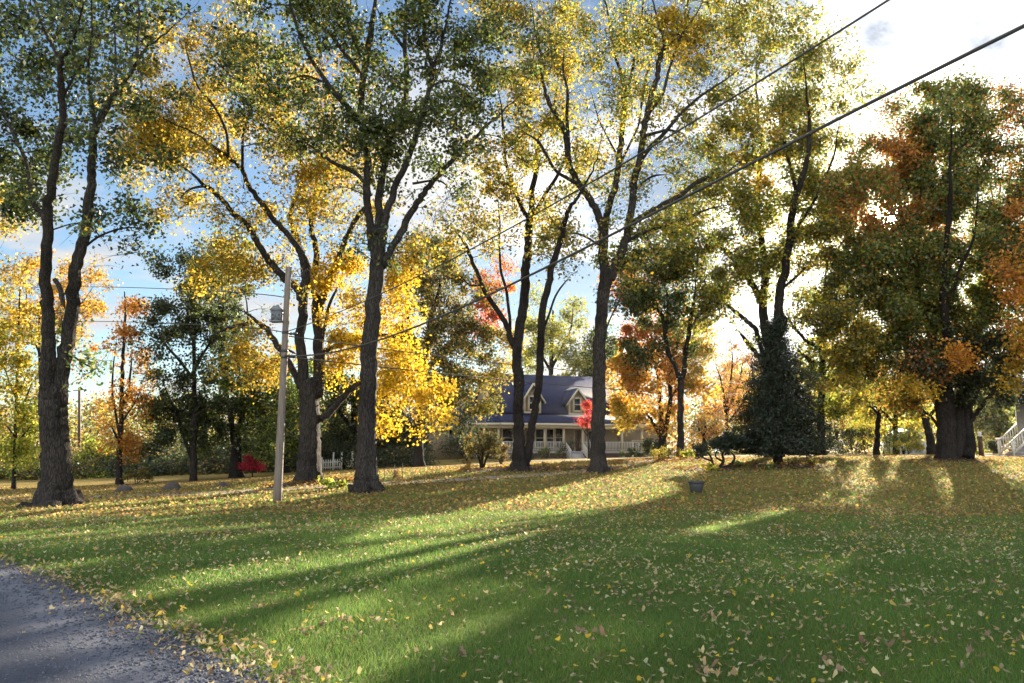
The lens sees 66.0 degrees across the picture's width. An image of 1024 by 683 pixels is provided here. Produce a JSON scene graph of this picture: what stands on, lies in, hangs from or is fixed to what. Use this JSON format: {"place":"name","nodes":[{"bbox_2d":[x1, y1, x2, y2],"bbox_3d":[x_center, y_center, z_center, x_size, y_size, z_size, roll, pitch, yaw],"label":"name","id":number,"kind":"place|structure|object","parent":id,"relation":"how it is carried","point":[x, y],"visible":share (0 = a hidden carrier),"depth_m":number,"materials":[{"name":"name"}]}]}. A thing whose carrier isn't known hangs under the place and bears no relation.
{"place":"outdoors","nodes":[
{"label":"outdoors","id":0,"kind":"place"},
{"bbox_2d":[0,556,298,682],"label":"gravel road","id":1,"kind":"structure","parent":0,"point":[20,672],"depth_m":6.32,"materials":[{"name":"grey gravel"}]},
{"bbox_2d":[0,465,632,499],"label":"driveway","id":2,"kind":"structure","parent":0,"point":[403,482],"depth_m":30.76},
{"bbox_2d":[0,452,1023,682],"bbox_3d":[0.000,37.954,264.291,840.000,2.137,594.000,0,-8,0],"label":"ground","id":3,"kind":"structure","parent":0,"point":[109,481],"depth_m":9.82,"materials":[{"name":"plant"}]},
{"bbox_2d":[0,182,41,488],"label":"background tree","id":4,"kind":"object","parent":3,"relation":"on","point":[14,444],"visible":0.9,"depth_m":42.76,"materials":[{"name":"yellow plant"}]},
{"bbox_2d":[0,243,121,470],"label":"background tree","id":5,"kind":"object","parent":3,"relation":"on","point":[87,304],"visible":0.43,"depth_m":52.64,"materials":[{"name":"yellow plant"}]},
{"bbox_2d":[73,388,84,449],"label":"utility pole","id":6,"kind":"object","parent":3,"relation":"on","point":[79,415],"visible":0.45,"depth_m":69.69,"materials":[{"name":"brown wood"}]},
{"bbox_2d":[71,434,116,467],"bbox_3d":[-32.948,9.039,62.558,3.569,3.470,2.847,0,-8,0],"label":"shrub","id":7,"kind":"object","parent":3,"relation":"on","point":[90,452],"visible":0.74,"depth_m":61.89,"materials":[{"name":"green plant"}]},
{"bbox_2d":[89,291,155,484],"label":"background tree","id":8,"kind":"object","parent":3,"relation":"on","point":[128,442],"visible":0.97,"depth_m":46.61,"materials":[{"name":"orange plant"}]},
{"bbox_2d":[114,485,133,492],"bbox_3d":[-16.206,6.185,32.980,0.746,0.398,0.589,0,-8,0],"label":"boulder","id":9,"kind":"object","parent":3,"relation":"on","point":[122,488],"visible":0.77,"depth_m":32.79,"materials":[{"name":"stone"}]},
{"bbox_2d":[0,0,260,507],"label":"shade tree","id":10,"kind":"object","parent":3,"relation":"on","point":[55,486],"visible":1,"depth_m":25.42,"materials":[{"name":"green plant"}]},
{"bbox_2d":[119,462,154,483],"bbox_3d":[-21.548,7.659,45.584,1.834,1.330,1.885,0,-8,0],"label":"shrub","id":11,"kind":"object","parent":3,"relation":"on","point":[142,472],"visible":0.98,"depth_m":45.32,"materials":[{"name":"green plant"}]},
{"bbox_2d":[161,482,180,490],"bbox_3d":[-14.223,6.085,32.988,0.814,0.426,0.581,0,-8,0],"label":"boulder","id":12,"kind":"object","parent":3,"relation":"on","point":[172,485],"visible":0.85,"depth_m":32.81,"materials":[{"name":"stone"}]},
{"bbox_2d":[115,234,247,481],"bbox_3d":[-20.163,0.701,48.601,7.494,15.868,7.454,0,-8,0],"label":"background tree","id":13,"kind":"object","parent":3,"relation":"on","point":[191,429],"visible":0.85,"depth_m":47.63,"materials":[{"name":"green plant"}]},
{"bbox_2d":[0,407,439,479],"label":"undergrowth","id":14,"kind":"object","parent":3,"relation":"on","point":[173,463],"visible":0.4,"depth_m":60.18,"materials":[{"name":"green plant"}]},
{"bbox_2d":[217,482,229,487],"bbox_3d":[-12.047,6.029,32.987,0.578,0.312,0.510,0,-8,0],"label":"boulder","id":15,"kind":"object","parent":3,"relation":"on","point":[222,484],"visible":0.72,"depth_m":32.84,"materials":[{"name":"stone"}]},
{"bbox_2d":[170,221,299,477],"bbox_3d":[-17.677,0.300,51.054,8.900,17.211,7.678,-3,-8,21],"label":"background tree","id":16,"kind":"object","parent":3,"relation":"on","point":[255,411],"visible":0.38,"depth_m":50.07,"materials":[{"name":"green plant"}]},
{"bbox_2d":[237,453,265,476],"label":"japanese maple","id":17,"kind":"object","parent":3,"relation":"on","point":[250,465],"visible":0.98,"depth_m":49.02,"materials":[{"name":"red plant"}]},
{"bbox_2d":[85,0,466,481],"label":"shade tree","id":18,"kind":"object","parent":3,"relation":"on","point":[178,130],"visible":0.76,"depth_m":33.18,"materials":[{"name":"yellow plant"}]},
{"bbox_2d":[248,344,336,473],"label":"background tree","id":19,"kind":"object","parent":3,"relation":"on","point":[292,445],"visible":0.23,"depth_m":57.03,"materials":[{"name":"green plant"}]},
{"bbox_2d":[273,267,318,501],"bbox_3d":[-7.130,1.444,26.052,1.214,7.973,0.318,0,-8,0],"label":"utility pole","id":20,"kind":"object","parent":3,"relation":"on","point":[278,471],"visible":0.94,"depth_m":25.94,"materials":[{"name":"grey wood"}]},
{"bbox_2d":[6,286,283,297],"bbox_3d":[-25.081,-2.615,43.778,48.858,7.078,0.029,-8,-11,44],"label":"cable","id":21,"kind":"object","parent":20,"relation":"attached to","point":[177,289],"visible":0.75,"depth_m":32.19,"materials":[{"name":"black rubber"}]},
{"bbox_2d":[30,321,281,331],"bbox_3d":[-24.961,-0.750,43.518,48.672,5.679,0.029,-8,-11,44],"label":"cable","id":22,"kind":"object","parent":20,"relation":"attached to","point":[178,323],"visible":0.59,"depth_m":31.89,"materials":[{"name":"black rubber"}]},
{"bbox_2d":[269,305,283,322],"bbox_3d":[-7.804,-0.934,26.330,0.542,0.588,0.400,0,-8,0],"label":"birdhouse","id":23,"kind":"object","parent":20,"relation":"attached to","point":[277,313],"visible":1,"depth_m":26.16,"materials":[{"name":"grey wood"}]},
{"bbox_2d":[295,357,695,393],"bbox_3d":[7.203,2.565,48.106,0.037,2.005,52.989,-5,-10,33],"label":"cable","id":24,"kind":"object","parent":20,"relation":"attached to","point":[460,375],"visible":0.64,"depth_m":33.58,"materials":[{"name":"black rubber"}]},
{"bbox_2d":[289,336,740,383],"bbox_3d":[7.225,1.882,48.201,0.036,1.980,53.005,-5,-10,34],"label":"cable","id":25,"kind":"object","parent":20,"relation":"attached to","point":[461,358],"visible":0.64,"depth_m":33.43,"materials":[{"name":"black rubber"}]},
{"bbox_2d":[286,0,889,331],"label":"cable","id":26,"kind":"object","parent":20,"relation":"attached to","point":[797,57],"visible":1,"depth_m":12.76,"materials":[{"name":"black rubber"}]},
{"bbox_2d":[285,24,1023,356],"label":"cable","id":27,"kind":"object","parent":20,"relation":"attached to","point":[958,58],"visible":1,"depth_m":11.40,"materials":[{"name":"black rubber"}]},
{"bbox_2d":[265,478,380,487],"bbox_3d":[-7.633,5.789,32.412,4.844,0.361,2.649,0,-8,0],"label":"mulch bed","id":28,"kind":"object","parent":3,"relation":"on","point":[313,481],"visible":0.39,"depth_m":31.63,"materials":[{"name":"soil"}]},
{"bbox_2d":[260,476,381,486],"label":"fallen leaves","id":29,"kind":"object","parent":28,"relation":"on","point":[341,477],"visible":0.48,"depth_m":31.89,"materials":[{"name":"yellow plant"}]},
{"bbox_2d":[317,474,347,488],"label":"hosta plant","id":30,"kind":"object","parent":3,"relation":"on","point":[331,483],"visible":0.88,"depth_m":29.18,"materials":[{"name":"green plant"}]},
{"bbox_2d":[321,451,355,470],"bbox_3d":[-12.923,8.989,59.308,3.881,1.419,0.188,0,-8,0],"label":"picket fence","id":31,"kind":"object","parent":3,"relation":"on","point":[333,462],"visible":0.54,"depth_m":59.20,"materials":[{"name":"white paint"}]},
{"bbox_2d":[322,436,356,467],"bbox_3d":[-13.115,8.559,60.685,3.660,2.604,3.331,0,-8,0],"label":"shrub","id":32,"kind":"object","parent":3,"relation":"on","point":[335,448],"visible":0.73,"depth_m":60.25,"materials":[{"name":"green plant"}]},
{"bbox_2d":[296,356,429,457],"bbox_3d":[-12.415,5.504,63.636,11.503,9.700,8.732,0,-8,0],"label":"background tree","id":33,"kind":"object","parent":3,"relation":"on","point":[349,421],"visible":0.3,"depth_m":63.26,"materials":[{"name":"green plant"}]},
{"bbox_2d":[166,0,566,493],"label":"shade tree","id":34,"kind":"object","parent":3,"relation":"on","point":[366,476],"visible":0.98,"depth_m":29.50,"materials":[{"name":"green plant"}]},
{"bbox_2d":[376,415,409,461],"bbox_3d":[-9.655,7.760,61.516,3.073,4.075,2.990,-3,-9,22],"label":"shrub","id":35,"kind":"object","parent":3,"relation":"on","point":[379,441],"visible":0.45,"depth_m":61.14,"materials":[{"name":"green plant"}]},
{"bbox_2d":[384,463,402,478],"bbox_3d":[-4.893,5.379,32.569,0.768,0.731,0.027,0,-8,0],"label":"wire plant guard","id":36,"kind":"object","parent":3,"relation":"on","point":[394,466],"visible":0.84,"depth_m":32.57,"materials":[{"name":"metal"}]},
{"bbox_2d":[392,469,401,477],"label":"shrub","id":37,"kind":"object","parent":3,"relation":"on","point":[395,474],"visible":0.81,"depth_m":32.70,"materials":[{"name":"beige plant"}]},
{"bbox_2d":[384,216,529,466],"bbox_3d":[-3.967,0.084,55.476,10.476,17.603,8.586,0,-8,0],"label":"maple tree","id":38,"kind":"object","parent":3,"relation":"on","point":[459,326],"visible":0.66,"depth_m":54.74,"materials":[{"name":"green plant"}]},
{"bbox_2d":[436,432,498,460],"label":"shrub","id":39,"kind":"object","parent":3,"relation":"on","point":[455,444],"visible":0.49,"depth_m":67.95,"materials":[{"name":"green plant"}]},
{"bbox_2d":[496,443,510,463],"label":"shrub","id":40,"kind":"object","parent":3,"relation":"on","point":[503,457],"visible":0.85,"depth_m":43.31,"materials":[{"name":"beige plant"}]},
{"bbox_2d":[0,355,1018,462],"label":"woods","id":41,"kind":"object","parent":3,"relation":"on","point":[95,410],"visible":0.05,"depth_m":111.18,"materials":[{"name":"orange plant"}]},
{"bbox_2d":[0,455,1023,682],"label":"fallen leaves","id":42,"kind":"object","parent":3,"relation":"on","point":[115,598],"visible":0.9,"depth_m":18.50,"materials":[{"name":"yellow plant"}]},
{"bbox_2d":[414,0,626,471],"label":"shade tree","id":43,"kind":"object","parent":3,"relation":"on","point":[522,453],"visible":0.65,"depth_m":36.79,"materials":[{"name":"yellow plant"}]},
{"bbox_2d":[402,373,658,459],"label":"house","id":44,"kind":"structure","parent":3,"relation":"on","point":[560,408],"depth_m":78.53,"materials":[{"name":"taupe siding"},{"name":"blue shingle"},{"name":"white painted wood"}]},
{"bbox_2d":[448,428,455,448],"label":"window","id":45,"kind":"structure","parent":44,"relation":"in","point":[450,430],"depth_m":78.24,"materials":[{"name":"black glass"}]},
{"bbox_2d":[501,428,513,447],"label":"window","id":46,"kind":"structure","parent":44,"relation":"in","point":[506,433],"depth_m":77.12,"materials":[{"name":"black glass"}]},
{"bbox_2d":[535,428,546,447],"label":"window","id":47,"kind":"structure","parent":44,"relation":"in","point":[539,431],"depth_m":78.19,"materials":[{"name":"black glass"}]},
{"bbox_2d":[547,428,555,447],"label":"window","id":48,"kind":"structure","parent":44,"relation":"in","point":[549,431],"depth_m":78.58,"materials":[{"name":"black glass"}]},
{"bbox_2d":[553,429,561,448],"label":"window","id":49,"kind":"structure","parent":44,"relation":"in","point":[557,430],"depth_m":78.78,"materials":[{"name":"black glass"}]},
{"bbox_2d":[567,437,579,450],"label":"potted plant","id":50,"kind":"object","parent":44,"relation":"on","point":[572,446],"visible":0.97,"depth_m":77.12,"materials":[{"name":"green plant"}]},
{"bbox_2d":[575,430,580,450],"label":"door","id":51,"kind":"structure","parent":44,"relation":"in","point":[577,432],"depth_m":79.44,"materials":[{"name":"brown wood"}]},
{"bbox_2d":[586,430,590,450],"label":"window","id":52,"kind":"structure","parent":44,"relation":"in","point":[589,431],"depth_m":79.84,"materials":[{"name":"black glass"}]},
{"bbox_2d":[632,440,640,450],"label":"porch railing","id":53,"kind":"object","parent":44,"relation":"in","point":[632,440],"depth_m":82.56,"materials":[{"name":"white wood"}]},
{"bbox_2d":[535,446,561,458],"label":"shrub","id":54,"kind":"object","parent":3,"relation":"on","point":[544,452],"visible":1,"depth_m":70.08,"materials":[{"name":"green plant"}]},
{"bbox_2d":[504,281,593,376],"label":"background tree","id":55,"kind":"object","parent":3,"relation":"on","point":[558,332],"visible":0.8,"depth_m":90.94,"materials":[{"name":"green plant"}]},
{"bbox_2d":[463,466,638,471],"bbox_3d":[1.709,5.930,36.772,8.712,0.247,3.276,0,-8,0],"label":"mulch bed","id":56,"kind":"object","parent":3,"relation":"on","point":[539,467],"visible":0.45,"depth_m":35.91,"materials":[{"name":"soil"}]},
{"bbox_2d":[460,454,473,470],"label":"ornamental grass","id":57,"kind":"object","parent":56,"relation":"on","point":[468,465],"depth_m":36.17,"materials":[{"name":"beige plant"}]},
{"bbox_2d":[460,429,505,467],"bbox_3d":[-1.343,5.084,37.785,2.246,2.162,1.854,0,-8,0],"label":"shrub","id":58,"kind":"object","parent":56,"relation":"on","point":[481,447],"visible":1,"depth_m":37.43,"materials":[{"name":"green plant"}]},
{"bbox_2d":[447,464,632,470],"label":"fallen leaves","id":59,"kind":"object","parent":56,"relation":"on","point":[500,467],"visible":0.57,"depth_m":36.38,"materials":[{"name":"yellow plant"}]},
{"bbox_2d":[538,460,571,470],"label":"ornamental grass","id":60,"kind":"object","parent":56,"relation":"on","point":[564,464],"depth_m":35.44,"materials":[{"name":"green plant"}]},
{"bbox_2d":[553,442,571,457],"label":"potted plant","id":61,"kind":"object","parent":3,"relation":"on","point":[564,455],"visible":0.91,"depth_m":75.83,"materials":[{"name":"green plant"}]},
{"bbox_2d":[573,399,591,458],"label":"japanese maple","id":62,"kind":"object","parent":3,"relation":"on","point":[586,404],"visible":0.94,"depth_m":61.73,"materials":[{"name":"red plant"}]},
{"bbox_2d":[576,318,620,391],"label":"background tree","id":63,"kind":"object","parent":3,"relation":"on","point":[610,350],"visible":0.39,"depth_m":94.21,"materials":[{"name":"green plant"}]},
{"bbox_2d":[620,447,640,457],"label":"shrub","id":64,"kind":"object","parent":3,"relation":"on","point":[632,451],"visible":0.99,"depth_m":70.02,"materials":[{"name":"green plant"}]},
{"bbox_2d":[489,0,790,473],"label":"shade tree","id":65,"kind":"object","parent":3,"relation":"on","point":[691,35],"visible":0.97,"depth_m":36.10,"materials":[{"name":"yellow plant"}]},
{"bbox_2d":[639,436,658,456],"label":"shrub","id":66,"kind":"object","parent":3,"relation":"on","point":[647,444],"visible":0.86,"depth_m":55.25,"materials":[{"name":"green plant"}]},
{"bbox_2d":[596,257,723,456],"bbox_3d":[10.055,0.721,52.062,9.161,14.084,7.945,0,-8,0],"label":"maple tree","id":67,"kind":"object","parent":3,"relation":"on","point":[620,401],"visible":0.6,"depth_m":51.08,"materials":[{"name":"orange plant"}]},
{"bbox_2d":[589,206,736,456],"bbox_3d":[8.636,-0.533,45.603,8.680,14.787,5.445,0,-8,0],"label":"maple tree","id":68,"kind":"object","parent":3,"relation":"on","point":[641,301],"visible":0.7,"depth_m":45.14,"materials":[{"name":"green plant"}]},
{"bbox_2d":[616,458,727,463],"bbox_3d":[8.479,6.374,42.288,6.800,0.270,4.828,0,-8,0],"label":"mulch bed","id":69,"kind":"object","parent":3,"relation":"on","point":[650,460],"visible":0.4,"depth_m":40.76,"materials":[{"name":"soil"}]},
{"bbox_2d":[651,446,681,457],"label":"shrub","id":70,"kind":"object","parent":69,"relation":"on","point":[665,452],"visible":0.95,"depth_m":43.43,"materials":[{"name":"yellow plant"}]},
{"bbox_2d":[607,457,732,462],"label":"fallen leaves","id":71,"kind":"object","parent":69,"relation":"on","point":[654,458],"visible":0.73,"depth_m":41.35,"materials":[{"name":"yellow plant"}]},
{"bbox_2d":[680,446,694,456],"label":"shrub","id":72,"kind":"object","parent":69,"relation":"on","point":[688,454],"visible":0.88,"depth_m":42.93,"materials":[{"name":"yellow plant"}]},
{"bbox_2d":[688,481,704,491],"bbox_3d":[6.216,4.894,26.579,0.574,0.363,0.574,0,-8,0],"label":"planter tub","id":73,"kind":"object","parent":3,"relation":"on","point":[696,486],"visible":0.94,"depth_m":26.38,"materials":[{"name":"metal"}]},
{"bbox_2d":[672,403,737,454],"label":"background tree","id":74,"kind":"object","parent":3,"relation":"on","point":[710,429],"visible":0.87,"depth_m":69.74,"materials":[{"name":"orange plant"}]},
{"bbox_2d":[693,337,760,455],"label":"background tree","id":75,"kind":"object","parent":3,"relation":"on","point":[727,403],"visible":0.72,"depth_m":75.86,"materials":[{"name":"orange plant"}]},
{"bbox_2d":[680,463,840,470],"bbox_3d":[11.188,5.636,35.508,7.227,0.319,3.308,0,-8,0],"label":"mulch bed","id":76,"kind":"object","parent":3,"relation":"on","point":[726,469],"visible":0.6,"depth_m":34.51,"materials":[{"name":"soil"}]},
{"bbox_2d":[700,462,718,471],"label":"hosta plant","id":77,"kind":"object","parent":76,"relation":"on","point":[710,465],"visible":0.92,"depth_m":33.98,"materials":[{"name":"yellow plant"}]},
{"bbox_2d":[690,429,749,467],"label":"juniper","id":78,"kind":"object","parent":76,"relation":"on","point":[725,442],"visible":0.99,"depth_m":34.51,"materials":[{"name":"green plant"}]},
{"bbox_2d":[734,460,752,466],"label":"hosta plant","id":79,"kind":"object","parent":76,"relation":"on","point":[738,464],"visible":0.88,"depth_m":34.54,"materials":[{"name":"green plant"}]},
{"bbox_2d":[672,461,839,469],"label":"fallen leaves","id":80,"kind":"object","parent":76,"relation":"on","point":[755,462],"visible":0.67,"depth_m":34.96,"materials":[{"name":"yellow plant"}]},
{"bbox_2d":[761,462,774,469],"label":"hosta plant","id":81,"kind":"object","parent":76,"relation":"on","point":[769,466],"visible":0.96,"depth_m":33.84,"materials":[{"name":"green plant"}]},
{"bbox_2d":[805,457,819,464],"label":"hosta plant","id":82,"kind":"object","parent":76,"relation":"on","point":[810,462],"visible":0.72,"depth_m":35.02,"materials":[{"name":"green plant"}]},
{"bbox_2d":[653,0,892,457],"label":"shade tree","id":83,"kind":"object","parent":3,"relation":"on","point":[788,108],"visible":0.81,"depth_m":44.65,"materials":[{"name":"green plant"}]},
{"bbox_2d":[724,309,855,462],"bbox_3d":[12.199,2.120,36.354,5.751,7.325,6.203,2,-8,-14],"label":"conifer tree","id":84,"kind":"object","parent":3,"relation":"on","point":[776,408],"visible":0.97,"depth_m":35.69,"materials":[{"name":"green plant"}]},
{"bbox_2d":[783,271,867,454],"bbox_3d":[19.816,1.182,50.060,5.358,12.214,5.389,0,-8,0],"label":"background tree","id":85,"kind":"object","parent":3,"relation":"on","point":[832,413],"visible":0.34,"depth_m":49.62,"materials":[{"name":"green plant"}]},
{"bbox_2d":[807,426,873,453],"bbox_3d":[22.639,6.960,55.562,5.755,2.104,1.920,0,-8,0],"label":"hedge","id":86,"kind":"object","parent":3,"relation":"on","point":[855,432],"visible":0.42,"depth_m":55.31,"materials":[{"name":"green plant"}]},
{"bbox_2d":[824,372,924,454],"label":"background tree","id":87,"kind":"object","parent":3,"relation":"on","point":[876,449],"visible":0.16,"depth_m":50.55,"materials":[{"name":"yellow plant"}]},
{"bbox_2d":[833,384,936,453],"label":"background tree","id":88,"kind":"object","parent":3,"relation":"on","point":[894,421],"visible":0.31,"depth_m":63.35,"materials":[{"name":"yellow plant"}]},
{"bbox_2d":[879,430,911,453],"bbox_3d":[27.951,7.359,57.553,2.305,1.836,1.735,0,-8,0],"label":"hedge","id":89,"kind":"object","parent":3,"relation":"on","point":[887,440],"visible":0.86,"depth_m":57.41,"materials":[{"name":"green plant"}]},
{"bbox_2d":[881,423,924,453],"bbox_3d":[29.226,7.248,58.729,2.881,2.358,2.638,-5,-10,34],"label":"shrub","id":90,"kind":"object","parent":3,"relation":"on","point":[915,436],"visible":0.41,"depth_m":58.49,"materials":[{"name":"green plant"}]},
{"bbox_2d":[785,61,1023,458],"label":"maple tree","id":91,"kind":"object","parent":3,"relation":"on","point":[911,302],"visible":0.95,"depth_m":38.66,"materials":[{"name":"green plant"}]},
{"bbox_2d":[892,438,924,453],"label":"shrub","id":92,"kind":"object","parent":3,"relation":"on","point":[912,446],"visible":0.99,"depth_m":54.11,"materials":[{"name":"green plant"}]},
{"bbox_2d":[882,429,935,453],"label":"shed","id":93,"kind":"structure","parent":3,"relation":"on","point":[913,452],"depth_m":69.42,"materials":[{"name":"paint"}]},
{"bbox_2d":[888,351,935,454],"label":"background tree","id":94,"kind":"object","parent":3,"relation":"on","point":[930,443],"visible":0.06,"depth_m":54.49,"materials":[{"name":"brown plant"}]},
{"bbox_2d":[905,458,987,461],"bbox_3d":[21.297,5.796,38.593,3.969,0.175,2.616,0,-8,0],"label":"mulch bed","id":95,"kind":"object","parent":3,"relation":"on","point":[965,460],"visible":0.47,"depth_m":37.95,"materials":[{"name":"soil"}]},
{"bbox_2d":[913,457,993,461],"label":"fallen leaves","id":96,"kind":"object","parent":95,"relation":"on","point":[954,459],"visible":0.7,"depth_m":38.14,"materials":[{"name":"yellow plant"}]},
{"bbox_2d":[976,432,984,455],"bbox_3d":[29.455,6.469,49.581,0.378,1.610,0.340,0,-8,0],"label":"wooden post","id":97,"kind":"object","parent":3,"relation":"on","point":[980,445],"visible":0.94,"depth_m":49.48,"materials":[{"name":"brown wood"}]},
{"bbox_2d":[973,388,1016,453],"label":"background tree","id":98,"kind":"object","parent":3,"relation":"on","point":[990,421],"visible":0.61,"depth_m":64.56,"materials":[{"name":"green plant"}]},
{"bbox_2d":[985,440,1005,454],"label":"shrub","id":99,"kind":"object","parent":3,"relation":"on","point":[991,445],"visible":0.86,"depth_m":53.69,"materials":[{"name":"green plant"}]},
{"bbox_2d":[971,198,1023,398],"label":"maple tree","id":100,"kind":"object","parent":3,"relation":"on","point":[1013,295],"visible":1,"depth_m":33.15,"materials":[{"name":"orange plant"}]},
{"bbox_2d":[995,380,1023,456],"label":"porch","id":101,"kind":"object","parent":3,"relation":"on","point":[1017,446],"visible":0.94,"depth_m":48.34,"materials":[{"name":"white wood"}]},
{"bbox_2d":[0,0,1023,451],"label":"sky","id":102,"kind":"structure","parent":0,"point":[907,39],"materials":[{"name":"blue"}]}
]}

